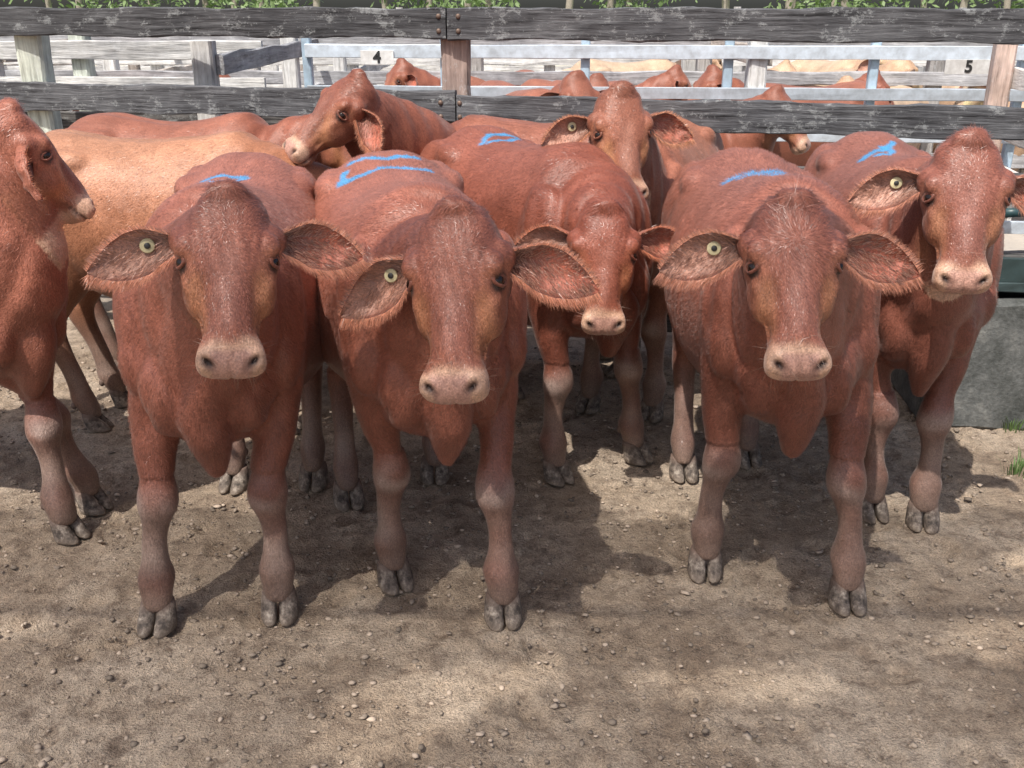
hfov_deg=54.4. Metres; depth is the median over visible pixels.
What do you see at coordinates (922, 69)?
timber pen fence
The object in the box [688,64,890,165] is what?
cow
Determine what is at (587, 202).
cow
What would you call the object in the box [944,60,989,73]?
number sign
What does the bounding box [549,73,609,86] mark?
cow
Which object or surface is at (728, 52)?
steel pen fence
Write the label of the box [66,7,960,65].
timber pen fence
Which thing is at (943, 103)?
cow
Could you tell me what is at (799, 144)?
cow
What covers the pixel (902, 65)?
cow
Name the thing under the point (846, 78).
cow
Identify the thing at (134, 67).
timber pen fence
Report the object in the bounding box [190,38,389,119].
timber pen fence
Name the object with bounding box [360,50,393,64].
number sign
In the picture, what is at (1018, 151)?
cow
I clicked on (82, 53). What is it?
timber pen fence
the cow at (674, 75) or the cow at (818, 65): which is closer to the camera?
the cow at (674, 75)
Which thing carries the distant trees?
on the ground
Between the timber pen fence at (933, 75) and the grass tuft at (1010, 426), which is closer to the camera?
the grass tuft at (1010, 426)
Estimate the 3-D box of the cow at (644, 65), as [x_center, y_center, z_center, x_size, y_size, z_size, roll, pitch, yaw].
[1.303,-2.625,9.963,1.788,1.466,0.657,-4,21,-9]
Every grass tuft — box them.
[994,453,1023,478]
[1002,418,1023,432]
[1010,445,1023,469]
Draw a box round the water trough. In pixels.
[891,208,1023,429]
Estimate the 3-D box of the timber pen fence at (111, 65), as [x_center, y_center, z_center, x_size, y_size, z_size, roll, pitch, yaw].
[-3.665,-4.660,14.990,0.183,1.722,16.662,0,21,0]
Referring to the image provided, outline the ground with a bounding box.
[0,64,1023,767]
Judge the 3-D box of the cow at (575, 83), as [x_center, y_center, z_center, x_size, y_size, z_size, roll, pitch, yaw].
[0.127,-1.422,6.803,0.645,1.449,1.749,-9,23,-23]
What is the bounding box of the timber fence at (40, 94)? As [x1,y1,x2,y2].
[0,6,1023,331]
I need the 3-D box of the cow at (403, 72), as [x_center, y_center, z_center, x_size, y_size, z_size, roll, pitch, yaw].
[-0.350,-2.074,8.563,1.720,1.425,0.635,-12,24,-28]
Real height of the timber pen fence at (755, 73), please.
1.716 m
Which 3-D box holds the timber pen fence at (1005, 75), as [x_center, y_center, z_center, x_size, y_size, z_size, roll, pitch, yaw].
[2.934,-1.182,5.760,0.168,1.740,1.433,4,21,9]
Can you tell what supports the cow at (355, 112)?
on the ground
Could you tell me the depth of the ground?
3.13 m
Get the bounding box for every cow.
[0,96,113,544]
[45,129,332,434]
[66,111,351,370]
[72,74,230,110]
[80,151,371,638]
[282,68,647,377]
[313,149,602,631]
[385,58,534,85]
[419,125,674,486]
[479,70,600,96]
[521,64,691,100]
[541,79,724,422]
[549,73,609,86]
[562,59,722,71]
[653,146,924,616]
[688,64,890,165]
[720,84,810,154]
[767,60,922,87]
[770,60,796,71]
[790,59,891,71]
[804,123,1023,533]
[837,75,928,149]
[855,70,894,104]
[922,85,959,152]
[953,86,1023,219]
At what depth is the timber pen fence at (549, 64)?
10.49 m
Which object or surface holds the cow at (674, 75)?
on the ground
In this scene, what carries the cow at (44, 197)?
on the ground
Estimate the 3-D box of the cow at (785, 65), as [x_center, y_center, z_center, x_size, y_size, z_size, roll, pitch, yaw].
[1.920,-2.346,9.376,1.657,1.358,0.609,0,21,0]
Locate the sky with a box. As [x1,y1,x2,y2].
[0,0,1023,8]
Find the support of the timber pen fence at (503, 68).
on the ground
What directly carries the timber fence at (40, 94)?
on the ground
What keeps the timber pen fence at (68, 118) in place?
on the ground
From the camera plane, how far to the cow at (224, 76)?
7.81 m
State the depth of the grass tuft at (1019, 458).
4.20 m
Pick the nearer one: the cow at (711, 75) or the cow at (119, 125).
the cow at (119, 125)
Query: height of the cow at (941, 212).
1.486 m
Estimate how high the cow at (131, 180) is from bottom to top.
1.320 m
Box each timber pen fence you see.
[0,35,265,110]
[0,35,1023,167]
[0,39,327,76]
[3,57,1016,152]
[4,45,774,71]
[4,63,173,65]
[25,111,284,128]
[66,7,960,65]
[128,7,817,70]
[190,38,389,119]
[681,41,772,87]
[916,66,1023,220]
[983,44,1023,172]
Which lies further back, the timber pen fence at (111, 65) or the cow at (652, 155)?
the timber pen fence at (111, 65)
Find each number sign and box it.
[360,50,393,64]
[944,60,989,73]
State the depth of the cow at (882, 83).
7.43 m
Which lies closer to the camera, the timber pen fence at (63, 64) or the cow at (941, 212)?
the cow at (941, 212)
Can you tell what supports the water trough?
on the ground
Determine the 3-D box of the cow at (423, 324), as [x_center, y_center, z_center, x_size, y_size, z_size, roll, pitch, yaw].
[-0.300,-0.052,3.264,0.698,1.388,1.826,-5,21,-14]
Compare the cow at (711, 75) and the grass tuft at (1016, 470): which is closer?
the grass tuft at (1016, 470)
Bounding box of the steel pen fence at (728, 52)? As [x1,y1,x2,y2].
[301,38,1023,233]
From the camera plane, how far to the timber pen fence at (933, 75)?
8.23 m
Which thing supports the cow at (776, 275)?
on the ground
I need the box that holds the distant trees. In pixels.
[3,0,1023,8]
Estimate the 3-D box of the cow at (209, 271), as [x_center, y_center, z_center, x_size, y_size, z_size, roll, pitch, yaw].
[-0.878,-0.053,3.209,0.745,1.429,1.824,-5,21,-13]

